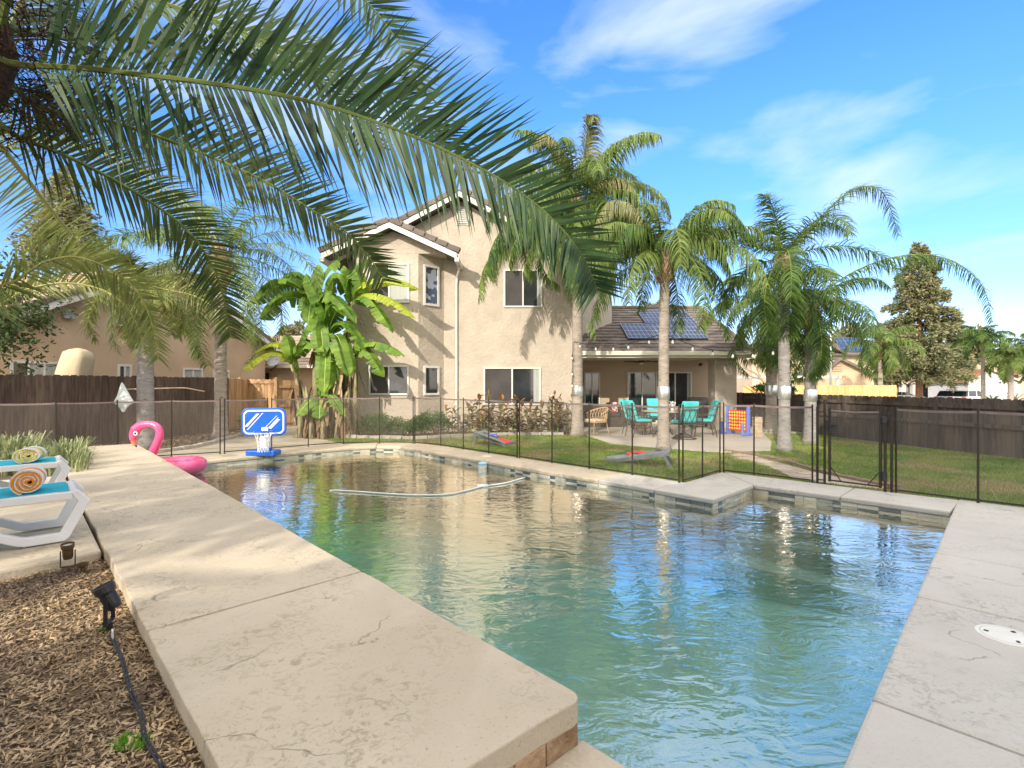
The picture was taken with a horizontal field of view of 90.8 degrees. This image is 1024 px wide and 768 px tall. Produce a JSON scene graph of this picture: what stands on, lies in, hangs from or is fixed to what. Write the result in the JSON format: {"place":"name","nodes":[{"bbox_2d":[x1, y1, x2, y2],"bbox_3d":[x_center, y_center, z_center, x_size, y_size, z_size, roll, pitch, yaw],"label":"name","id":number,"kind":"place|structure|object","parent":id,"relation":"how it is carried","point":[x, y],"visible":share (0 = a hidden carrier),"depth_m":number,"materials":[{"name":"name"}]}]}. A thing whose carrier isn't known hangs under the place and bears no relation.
{"place":"outdoors","nodes":[
{"label":"outdoors","id":0,"kind":"place"},
{"bbox_2d":[0,558,205,767],"bbox_3d":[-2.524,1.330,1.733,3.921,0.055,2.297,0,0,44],"label":"wood chips","id":1,"kind":"object","parent":0,"point":[68,677],"visible":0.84,"depth_m":2.26,"materials":[{"name":"brown wood"}]},
{"bbox_2d":[60,541,75,572],"bbox_3d":[-3.147,1.240,3.574,0.081,0.231,0.080,0,0,14],"label":"garden spotlight","id":2,"kind":"object","parent":1,"relation":"on","point":[68,550],"visible":0.94,"depth_m":3.57,"materials":[{"name":"brown metal"}]},
{"bbox_2d":[91,580,121,632],"bbox_3d":[-2.180,1.209,2.716,0.130,0.293,0.108,0,0,-20],"label":"garden spotlight","id":3,"kind":"object","parent":1,"relation":"on","point":[106,594],"visible":0.96,"depth_m":2.69,"materials":[{"name":"black plastic"}]},
{"bbox_2d":[107,730,154,752],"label":"weed tuft","id":4,"kind":"object","parent":1,"relation":"on","point":[124,741],"visible":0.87,"depth_m":1.86,"materials":[{"name":"green plant"}]},
{"bbox_2d":[109,634,166,767],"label":"cable","id":5,"kind":"object","parent":1,"relation":"on","point":[144,726],"visible":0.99,"depth_m":2.04,"materials":[{"name":"black plastic"}]},
{"bbox_2d":[89,428,241,449],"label":"bed mulch","id":6,"kind":"object","parent":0,"point":[173,441],"visible":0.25,"depth_m":14.04,"materials":[{"name":"brown wood"}]},
{"bbox_2d":[0,374,228,445],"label":"brown fence","id":7,"kind":"object","parent":6,"relation":"on","point":[97,421],"visible":0.64,"depth_m":13.09,"materials":[{"name":"brown wood"}]},
{"bbox_2d":[114,383,132,411],"bbox_3d":[-9.383,0.320,12.200,0.446,0.710,0.161,0,0,0],"label":"hanging cloth","id":8,"kind":"object","parent":7,"relation":"hanging from","point":[123,394],"visible":0.89,"depth_m":12.17,"materials":[{"name":"white fabric"}]},
{"bbox_2d":[77,248,214,448],"bbox_3d":[-9.241,-0.792,12.690,2.748,4.784,2.786,0,0,0],"label":"queen palm","id":9,"kind":"object","parent":6,"relation":"on","point":[145,392],"visible":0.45,"depth_m":12.45,"materials":[{"name":"green plant"}]},
{"bbox_2d":[83,174,339,438],"bbox_3d":[-8.655,-2.034,14.836,6.349,7.267,6.407,0,0,-43],"label":"queen palm","id":10,"kind":"object","parent":6,"relation":"on","point":[220,371],"visible":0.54,"depth_m":14.63,"materials":[{"name":"green plant"}]},
{"bbox_2d":[229,378,247,429],"bbox_3d":[-9.734,0.696,17.919,0.023,1.807,1.337,0,0,1],"label":"brown fence","id":11,"kind":"object","parent":6,"relation":"on","point":[238,388],"visible":0.73,"depth_m":17.82,"materials":[{"name":"brown wood"}]},
{"bbox_2d":[157,420,340,457],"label":"side walkway","id":12,"kind":"structure","parent":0,"point":[245,443],"depth_m":13.28,"materials":[{"name":"concrete"}]},
{"bbox_2d":[0,399,220,456],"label":"fence","id":13,"kind":"object","parent":12,"relation":"on","point":[117,402],"visible":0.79,"depth_m":10.66,"materials":[{"name":"metal"}]},
{"bbox_2d":[238,377,277,407],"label":"cedar gate","id":14,"kind":"structure","parent":12,"relation":"on","point":[262,389],"depth_m":18.59,"materials":[{"name":"brown wood"}]},
{"bbox_2d":[278,380,293,426],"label":"cedar fence","id":15,"kind":"object","parent":12,"relation":"on","point":[284,386],"visible":0.84,"depth_m":18.81,"materials":[{"name":"brown wood"}]},
{"bbox_2d":[199,443,624,483],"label":"pool deck","id":16,"kind":"structure","parent":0,"point":[590,475],"depth_m":10.86,"materials":[{"name":"concrete"}]},
{"bbox_2d":[241,408,285,455],"bbox_3d":[-5.517,1.055,11.163,0.757,1.050,0.662,0,0,25],"label":"toy basketball hoop","id":17,"kind":"object","parent":16,"relation":"on","point":[265,424],"visible":1,"depth_m":11.14,"materials":[{"name":"blue plastic"}]},
{"bbox_2d":[271,396,413,447],"bbox_3d":[-4.322,0.965,13.081,3.445,1.270,0.662,0,0,-20],"label":"fence","id":18,"kind":"object","parent":16,"relation":"on","point":[343,398],"visible":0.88,"depth_m":13.35,"materials":[{"name":"metal"}]},
{"bbox_2d":[414,396,517,457],"bbox_3d":[-1.167,0.965,12.156,3.736,1.270,0.226,0,0,43],"label":"fence","id":19,"kind":"object","parent":16,"relation":"on","point":[463,399],"visible":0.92,"depth_m":12.19,"materials":[{"name":"metal"}]},
{"bbox_2d":[519,399,679,482],"bbox_3d":[1.423,0.965,9.443,0.064,1.270,3.693,0,0,-44],"label":"fence","id":20,"kind":"object","parent":16,"relation":"on","point":[589,404],"visible":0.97,"depth_m":9.24,"materials":[{"name":"metal"}]},
{"bbox_2d":[359,432,569,435],"bbox_3d":[-2.285,1.600,16.050,8.630,0.001,2.700,0,0,0],"label":"planting bed","id":21,"kind":"object","parent":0,"point":[432,433],"visible":0.17,"depth_m":15.99,"materials":[{"name":"brown soil"}]},
{"bbox_2d":[335,412,390,434],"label":"garden shrub","id":22,"kind":"object","parent":21,"relation":"on","point":[371,422],"visible":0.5,"depth_m":15.24,"materials":[{"name":"green plant"}]},
{"bbox_2d":[324,261,417,432],"bbox_3d":[-4.242,-1.121,15.301,2.872,5.502,0.986,0,0,10],"label":"banana plant","id":23,"kind":"object","parent":21,"relation":"on","point":[352,287],"visible":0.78,"depth_m":15.17,"materials":[{"name":"green plant"}]},
{"bbox_2d":[350,337,404,434],"bbox_3d":[-4.053,0.211,15.063,1.818,3.240,0.669,0,0,16],"label":"banana plant","id":24,"kind":"object","parent":21,"relation":"on","point":[371,355],"visible":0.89,"depth_m":15.06,"materials":[{"name":"green plant"}]},
{"bbox_2d":[377,414,434,435],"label":"garden shrub","id":25,"kind":"object","parent":21,"relation":"on","point":[422,423],"visible":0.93,"depth_m":15.11,"materials":[{"name":"green plant"}]},
{"bbox_2d":[418,408,454,434],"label":"garden shrub","id":26,"kind":"object","parent":21,"relation":"on","point":[437,419],"visible":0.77,"depth_m":15.44,"materials":[{"name":"green plant"}]},
{"bbox_2d":[0,0,1023,515],"label":"sky","id":27,"kind":"structure","parent":0,"point":[808,102],"materials":[{"name":"blue"}]},
{"bbox_2d":[67,434,1023,506],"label":"garden ground","id":28,"kind":"structure","parent":0,"point":[822,435],"depth_m":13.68,"materials":[{"name":"green plant"}]},
{"bbox_2d":[0,471,66,480],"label":"plant bed","id":29,"kind":"object","parent":28,"relation":"on","point":[2,477],"visible":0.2,"depth_m":6.96,"materials":[{"name":"brown soil"}]},
{"bbox_2d":[0,431,48,459],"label":"strap plant","id":30,"kind":"object","parent":29,"relation":"on","point":[10,444],"visible":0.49,"depth_m":7.83,"materials":[{"name":"green plant"}]},
{"bbox_2d":[31,438,95,455],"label":"strap plant","id":31,"kind":"object","parent":29,"relation":"on","point":[64,444],"visible":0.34,"depth_m":8.20,"materials":[{"name":"green plant"}]},
{"bbox_2d":[34,452,95,476],"bbox_3d":[-6.440,1.145,7.254,0.790,0.309,0.860,0,0,0],"label":"strap plant","id":32,"kind":"object","parent":29,"relation":"on","point":[51,471],"visible":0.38,"depth_m":7.26,"materials":[{"name":"green plant"}]},
{"bbox_2d":[44,443,98,469],"bbox_3d":[-6.718,1.107,7.669,0.926,0.385,0.856,0,0,0],"label":"strap plant","id":33,"kind":"object","parent":29,"relation":"on","point":[73,453],"visible":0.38,"depth_m":7.59,"materials":[{"name":"green plant"}]},
{"bbox_2d":[0,234,78,383],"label":"feathery tree","id":34,"kind":"object","parent":28,"relation":"on","point":[7,325],"visible":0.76,"depth_m":10.19,"materials":[{"name":"green plant"}]},
{"bbox_2d":[55,348,94,375],"bbox_3d":[-12.654,0.270,14.599,0.913,2.620,0.914,0,0,0],"label":"covered patio umbrella","id":35,"kind":"object","parent":28,"relation":"on","point":[77,361],"visible":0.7,"depth_m":14.33,"materials":[{"name":"beige fabric"}]},
{"bbox_2d":[0,263,279,379],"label":"neighbour house","id":36,"kind":"structure","parent":28,"relation":"on","point":[108,362],"depth_m":16.59,"materials":[{"name":"beige paint"}]},
{"bbox_2d":[9,360,57,375],"bbox_3d":[-13.682,-0.104,14.526,0.050,1.100,1.251,0,0,16],"label":"window","id":37,"kind":"structure","parent":36,"relation":"in","point":[50,370],"depth_m":14.49,"materials":[{"name":"clear glass"}]},
{"bbox_2d":[243,335,323,437],"bbox_3d":[-6.569,0.247,14.821,2.347,3.408,0.904,0,0,0],"label":"banana plant","id":38,"kind":"object","parent":28,"relation":"on","point":[288,348],"visible":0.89,"depth_m":14.82,"materials":[{"name":"green plant"}]},
{"bbox_2d":[253,259,349,437],"bbox_3d":[-6.215,-1.018,15.127,3.046,5.756,1.405,0,0,0],"label":"banana plant","id":39,"kind":"object","parent":28,"relation":"on","point":[289,288],"visible":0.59,"depth_m":14.95,"materials":[{"name":"green plant"}]},
{"bbox_2d":[302,387,315,438],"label":"banana plant","id":40,"kind":"object","parent":28,"relation":"on","point":[311,427],"visible":0.6,"depth_m":14.69,"materials":[{"name":"brown plant"}]},
{"bbox_2d":[296,384,345,438],"bbox_3d":[-5.450,1.022,14.621,1.375,2.329,0.714,0,0,0],"label":"banana plant","id":41,"kind":"object","parent":28,"relation":"on","point":[320,412],"visible":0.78,"depth_m":14.45,"materials":[{"name":"green plant"}]},
{"bbox_2d":[317,391,331,439],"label":"banana plant","id":42,"kind":"object","parent":28,"relation":"on","point":[323,428],"visible":0.79,"depth_m":14.53,"materials":[{"name":"brown plant"}]},
{"bbox_2d":[296,274,365,436],"bbox_3d":[-5.492,-0.765,14.962,2.324,5.085,0.974,0,0,13],"label":"banana plant","id":43,"kind":"object","parent":28,"relation":"on","point":[342,351],"visible":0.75,"depth_m":14.75,"materials":[{"name":"green plant"}]},
{"bbox_2d":[326,361,342,438],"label":"banana plant","id":44,"kind":"object","parent":28,"relation":"on","point":[332,417],"visible":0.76,"depth_m":14.79,"materials":[{"name":"brown plant"}]},
{"bbox_2d":[334,391,349,438],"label":"banana plant","id":45,"kind":"object","parent":28,"relation":"on","point":[338,433],"visible":0.66,"depth_m":14.68,"materials":[{"name":"brown plant"}]},
{"bbox_2d":[472,430,515,446],"bbox_3d":[-0.456,1.435,13.371,0.996,0.349,0.718,0,0,27],"label":"cornhole board","id":46,"kind":"object","parent":28,"relation":"on","point":[503,442],"visible":0.88,"depth_m":13.25,"materials":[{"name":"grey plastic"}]},
{"bbox_2d":[317,188,753,433],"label":"house","id":47,"kind":"structure","parent":28,"relation":"on","point":[510,338],"depth_m":17.00,"materials":[{"name":"beige paint"}]},
{"bbox_2d":[368,365,408,394],"bbox_3d":[-3.966,-0.125,16.250,1.296,0.959,0.050,0,0,0],"label":"window","id":48,"kind":"structure","parent":47,"relation":"in","point":[395,381],"depth_m":16.26,"materials":[{"name":"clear glass"}]},
{"bbox_2d":[369,263,409,302],"bbox_3d":[-3.957,-3.254,16.250,1.313,1.278,0.050,0,0,0],"label":"window","id":49,"kind":"structure","parent":47,"relation":"in","point":[400,294],"depth_m":16.26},
{"bbox_2d":[423,264,439,306],"bbox_3d":[-2.646,-3.231,16.619,0.050,1.330,0.620,0,0,45],"label":"window","id":50,"kind":"structure","parent":47,"relation":"in","point":[431,274],"depth_m":16.63,"materials":[{"name":"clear glass"}]},
{"bbox_2d":[423,366,439,394],"bbox_3d":[-2.646,-0.113,16.619,0.050,0.962,0.620,0,0,45],"label":"window","id":51,"kind":"structure","parent":47,"relation":"in","point":[431,374],"depth_m":16.63,"materials":[{"name":"white glass"}]},
{"bbox_2d":[483,367,540,404],"bbox_3d":[0.006,0.070,16.980,1.931,1.269,0.050,0,0,0],"label":"window","id":52,"kind":"structure","parent":47,"relation":"in","point":[522,382],"depth_m":16.99,"materials":[{"name":"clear glass"}]},
{"bbox_2d":[504,269,541,306],"bbox_3d":[0.370,-3.215,16.980,1.299,1.277,0.050,0,0,0],"label":"window","id":53,"kind":"structure","parent":47,"relation":"in","point":[518,292],"depth_m":16.99,"materials":[{"name":"clear glass"}]},
{"bbox_2d":[584,372,599,403],"bbox_3d":[3.124,0.514,19.680,0.619,1.956,0.050,0,0,0],"label":"window","id":54,"kind":"structure","parent":47,"relation":"in","point":[591,379],"depth_m":19.69,"materials":[{"name":"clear glass"}]},
{"bbox_2d":[627,372,656,423],"bbox_3d":[5.073,0.535,19.680,1.168,2.026,0.050,0,0,0],"label":"sliding door","id":55,"kind":"structure","parent":47,"relation":"in","point":[641,386],"depth_m":19.69,"materials":[{"name":"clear glass"}]},
{"bbox_2d":[669,372,691,423],"bbox_3d":[6.360,0.535,19.680,1.295,2.026,0.050,0,0,0],"label":"sliding door","id":56,"kind":"structure","parent":47,"relation":"in","point":[680,383],"depth_m":19.69,"materials":[{"name":"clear glass"}]},
{"bbox_2d":[478,114,670,436],"bbox_3d":[1.959,-3.168,15.805,5.738,9.597,5.942,0,0,20],"label":"queen palm","id":57,"kind":"object","parent":28,"relation":"on","point":[612,186],"visible":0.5,"depth_m":14.84,"materials":[{"name":"green plant"}]},
{"bbox_2d":[604,448,673,468],"bbox_3d":[2.486,1.445,10.045,1.384,0.329,0.574,0,0,20],"label":"cornhole board","id":58,"kind":"object","parent":28,"relation":"on","point":[664,454],"visible":0.91,"depth_m":9.99,"materials":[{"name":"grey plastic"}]},
{"bbox_2d":[570,199,782,449],"bbox_3d":[3.783,-1.383,12.498,4.461,6.025,4.558,0,0,-18],"label":"queen palm","id":59,"kind":"object","parent":28,"relation":"on","point":[641,241],"visible":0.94,"depth_m":11.81,"materials":[{"name":"green plant"}]},
{"bbox_2d":[571,334,775,387],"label":"string lights","id":60,"kind":"object","parent":59,"relation":"hanging from","point":[692,349],"visible":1,"depth_m":12.44,"materials":[{"name":"black plastic"}]},
{"bbox_2d":[696,180,906,451],"bbox_3d":[6.712,-1.562,12.129,4.564,6.384,3.790,0,0,32],"label":"queen palm","id":61,"kind":"object","parent":28,"relation":"on","point":[786,266],"visible":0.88,"depth_m":11.80,"materials":[{"name":"green plant"}]},
{"bbox_2d":[733,254,996,443],"bbox_3d":[9.170,-0.836,13.773,5.676,4.932,3.486,0,0,0],"label":"queen palm","id":62,"kind":"object","parent":28,"relation":"on","point":[815,362],"visible":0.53,"depth_m":13.19,"materials":[{"name":"green plant"}]},
{"bbox_2d":[790,394,1023,458],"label":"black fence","id":63,"kind":"object","parent":28,"relation":"on","point":[1002,435],"visible":0.73,"depth_m":12.56,"materials":[{"name":"brown wood"}]},
{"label":"deck footing","id":64,"kind":"structure","parent":28,"relation":"on","visible":0},
{"bbox_2d":[599,472,958,516],"bbox_3d":[3.738,1.617,7.575,4.371,0.075,2.302,0,0,44],"label":"pool coping","id":65,"kind":"object","parent":64,"relation":"on","point":[716,488],"visible":0.94,"depth_m":7.51,"materials":[{"name":"grey concrete"}]},
{"bbox_2d":[682,402,720,481],"bbox_3d":[3.238,0.965,8.572,1.373,1.270,0.051,0,0,-43],"label":"fence","id":66,"kind":"object","parent":65,"relation":"on","point":[691,407],"visible":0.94,"depth_m":8.55,"materials":[{"name":"metal"}]},
{"bbox_2d":[723,402,813,482],"bbox_3d":[4.321,0.965,8.588,1.438,1.270,0.092,0,0,42],"label":"fence","id":67,"kind":"object","parent":65,"relation":"on","point":[798,407],"visible":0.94,"depth_m":8.65,"materials":[{"name":"metal"}]},
{"bbox_2d":[816,400,892,492],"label":"pool gate","id":68,"kind":"structure","parent":65,"relation":"on","point":[827,424],"depth_m":7.62,"materials":[{"name":"metal"}]},
{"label":"deck foundation","id":69,"kind":"structure","parent":64,"relation":"on","visible":0},
{"bbox_2d":[0,477,100,580],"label":"lounger deck","id":70,"kind":"structure","parent":69,"relation":"on","point":[16,562],"depth_m":3.89,"materials":[{"name":"concrete"}]},
{"bbox_2d":[0,455,70,497],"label":"sun lounger","id":71,"kind":"object","parent":70,"relation":"on","point":[59,463],"visible":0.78,"depth_m":5.61,"materials":[{"name":"white plastic"}]},
{"bbox_2d":[12,446,46,463],"bbox_3d":[-5.364,0.788,5.618,0.227,0.166,0.270,0,0,-30],"label":"rolled towel","id":72,"kind":"object","parent":71,"relation":"on","point":[28,454],"visible":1,"depth_m":5.52,"materials":[{"name":"yellow fabric"}]},
{"bbox_2d":[0,479,89,546],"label":"sun lounger","id":73,"kind":"object","parent":70,"relation":"on","point":[74,507],"visible":0.99,"depth_m":4.05,"materials":[{"name":"white plastic"}]},
{"bbox_2d":[9,466,46,494],"bbox_3d":[-3.884,0.773,4.057,0.196,0.194,0.270,0,0,-38],"label":"rolled towel","id":74,"kind":"object","parent":73,"relation":"on","point":[29,479],"visible":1,"depth_m":3.96,"materials":[{"name":"orange fabric"}]},
{"bbox_2d":[0,0,629,369],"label":"date palm","id":75,"kind":"object","parent":69,"relation":"on","point":[77,35],"visible":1,"depth_m":3.97,"materials":[{"name":"green plant"}]},
{"bbox_2d":[68,444,577,767],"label":"raised deck","id":76,"kind":"structure","parent":69,"relation":"on","point":[270,643],"depth_m":2.37,"materials":[{"name":"concrete"}]},
{"bbox_2d":[510,723,577,767],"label":"deck stone face","id":77,"kind":"object","parent":69,"relation":"on","point":[548,753],"visible":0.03,"depth_m":1.90},
{"bbox_2d":[545,740,625,767],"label":"pool step","id":78,"kind":"object","parent":77,"relation":"attached to","point":[582,754],"visible":0.95,"depth_m":1.92,"materials":[{"name":"concrete"}]},
{"bbox_2d":[190,452,947,746],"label":"pool water","id":79,"kind":"structure","parent":0,"point":[843,570],"depth_m":5.21,"materials":[{"name":"teal liquid"}]},
{"bbox_2d":[129,421,207,473],"bbox_3d":[-6.547,1.203,9.560,1.343,0.989,1.070,0,0,-25],"label":"flamingo float","id":80,"kind":"object","parent":79,"relation":"on","point":[192,464],"visible":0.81,"depth_m":9.66,"materials":[{"name":"pink plastic"}]},
{"bbox_2d":[329,477,524,495],"bbox_3d":[-1.605,1.937,8.574,3.703,0.511,1.589,0,0,0],"label":"cleaner hose","id":81,"kind":"object","parent":79,"relation":"on","point":[481,485],"visible":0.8,"depth_m":8.01,"materials":[{"name":"white plastic"}]},
{"bbox_2d":[209,449,950,767],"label":"pool shell","id":82,"kind":"object","parent":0,"point":[699,718],"visible":0.06,"depth_m":4.25,"materials":[{"name":"paint"}]},
{"bbox_2d":[206,449,950,522],"bbox_3d":[-0.813,1.738,7.877,6.669,0.163,11.380,0,0,-45],"label":"pool tile band","id":83,"kind":"object","parent":82,"relation":"attached to","point":[797,498],"visible":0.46,"depth_m":7.83,"materials":[{"name":"tile"}]},
{"bbox_2d":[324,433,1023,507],"bbox_3d":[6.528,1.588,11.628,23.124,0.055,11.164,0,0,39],"label":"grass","id":84,"kind":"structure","parent":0,"point":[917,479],"depth_m":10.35,"materials":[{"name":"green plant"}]},
{"bbox_2d":[584,425,801,452],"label":"patio slab","id":85,"kind":"structure","parent":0,"point":[736,441],"depth_m":14.67,"materials":[{"name":"concrete"}]},
{"bbox_2d":[583,404,624,426],"bbox_3d":[3.350,1.180,18.960,1.640,0.800,0.720,0,0,0],"label":"outdoor sofa","id":86,"kind":"object","parent":85,"relation":"on","point":[617,419],"visible":0.59,"depth_m":18.60,"materials":[{"name":"wicker"}]},
{"bbox_2d":[623,400,653,437],"bbox_3d":[3.796,1.035,15.236,0.756,1.094,0.568,0,0,-12],"label":"patio chair","id":87,"kind":"object","parent":85,"relation":"on","point":[636,420],"visible":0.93,"depth_m":15.04,"materials":[{"name":"teal fabric"}]},
{"bbox_2d":[670,401,699,439],"bbox_3d":[4.988,1.037,14.574,0.701,1.097,0.794,0,0,-10],"label":"patio chair","id":88,"kind":"object","parent":85,"relation":"on","point":[690,416],"visible":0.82,"depth_m":14.34,"materials":[{"name":"teal fabric"}]},
{"bbox_2d":[721,406,752,435],"bbox_3d":[7.050,1.140,15.750,0.600,0.880,0.830,0,0,-28],"label":"giant connect game","id":89,"kind":"object","parent":85,"relation":"on","point":[737,420],"visible":0.86,"depth_m":15.71,"materials":[{"name":"blue plastic"}]},
{"bbox_2d":[737,392,777,426],"bbox_3d":[8.956,0.960,20.345,0.108,1.280,6.450,0,0,-7],"label":"black fence","id":90,"kind":"object","parent":85,"relation":"on","point":[751,398],"visible":0.18,"depth_m":19.09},
{"bbox_2d":[706,267,839,432],"bbox_3d":[8.767,-0.981,16.594,4.156,5.222,3.918,0,0,0],"label":"queen palm","id":91,"kind":"object","parent":85,"relation":"on","point":[771,416],"visible":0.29,"depth_m":16.46,"materials":[{"name":"green plant"}]},
{"bbox_2d":[737,338,873,392],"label":"tan house","id":92,"kind":"structure","parent":0,"point":[841,343],"depth_m":44.49,"materials":[{"name":"paint"}]},
{"bbox_2d":[731,453,894,488],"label":"garden path","id":93,"kind":"structure","parent":0,"point":[820,474],"depth_m":8.84,"materials":[{"name":"beige concrete"}]},
{"bbox_2d":[732,454,844,483],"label":"path flagstones","id":94,"kind":"object","parent":93,"relation":"on","point":[784,468],"visible":0.84,"depth_m":9.42,"materials":[{"name":"beige stone"}]},
{"bbox_2d":[797,357,873,385],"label":"tan garage","id":95,"kind":"structure","parent":0,"point":[848,372],"depth_m":41.00,"materials":[{"name":"paint"}]},
{"bbox_2d":[843,500,1023,767],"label":"deck","id":96,"kind":"structure","parent":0,"point":[949,693],"depth_m":2.81,"materials":[{"name":"grey concrete"}]},
{"bbox_2d":[895,407,1023,505],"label":"fence","id":97,"kind":"object","parent":96,"relation":"on","point":[978,412],"visible":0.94,"depth_m":6.81,"materials":[{"name":"metal"}]},
{"bbox_2d":[974,624,1023,646],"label":"skimmer lid","id":98,"kind":"object","parent":96,"relation":"on","point":[1005,635],"visible":1,"depth_m":3.17,"materials":[{"name":"white plastic"}]},
{"bbox_3d":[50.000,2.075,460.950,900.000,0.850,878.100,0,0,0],"label":"street ground","id":99,"kind":"structure","parent":0,"visible":0},
{"bbox_2d":[2,165,115,275],"bbox_3d":[-21.149,-4.298,23.888,4.402,11.956,4.806,0,0,0],"label":"backyard tree","id":100,"kind":"object","parent":99,"relation":"on","point":[72,218],"visible":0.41,"depth_m":23.45,"materials":[{"name":"green plant"}]},
{"bbox_2d":[276,319,305,335],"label":"backyard tree","id":101,"kind":"object","parent":99,"relation":"on","point":[297,328],"visible":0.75,"depth_m":51.98,"materials":[{"name":"green plant"}]},
{"bbox_2d":[265,336,342,417],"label":"neighbour wing","id":102,"kind":"structure","parent":99,"relation":"on","point":[282,371],"depth_m":24.00,"materials":[{"name":"beige paint"}]},
{"bbox_2d":[743,385,896,396],"bbox_3d":[15.852,1.055,26.000,7.904,2.009,0.026,0,0,0],"label":"pale cedar fence","id":103,"kind":"object","parent":99,"relation":"on","point":[873,390],"visible":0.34,"depth_m":25.99,"materials":[{"name":"beige wood"}]},
{"bbox_2d":[841,324,925,384],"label":"queen palm","id":104,"kind":"object","parent":99,"relation":"on","point":[883,362],"visible":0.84,"depth_m":33.61,"materials":[{"name":"green plant"}]},
{"bbox_2d":[876,241,980,397],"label":"redwood tree","id":105,"kind":"object","parent":99,"relation":"on","point":[938,361],"visible":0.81,"depth_m":58.44,"materials":[{"name":"green plant"}]},
{"bbox_2d":[950,324,1016,398],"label":"queen palm","id":106,"kind":"object","parent":99,"relation":"on","point":[983,340],"visible":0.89,"depth_m":44.78,"materials":[{"name":"green plant"}]},
{"bbox_2d":[977,343,1023,399],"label":"queen palm","id":107,"kind":"object","parent":99,"relation":"on","point":[1006,360],"visible":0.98,"depth_m":41.75,"materials":[{"name":"green plant"}]},
{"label":"street","id":108,"kind":"structure","parent":0,"visible":0},
{"bbox_2d":[928,369,1023,399],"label":"white house","id":109,"kind":"structure","parent":108,"relation":"on","point":[933,391],"depth_m":72.00,"materials":[{"name":"white paint"}]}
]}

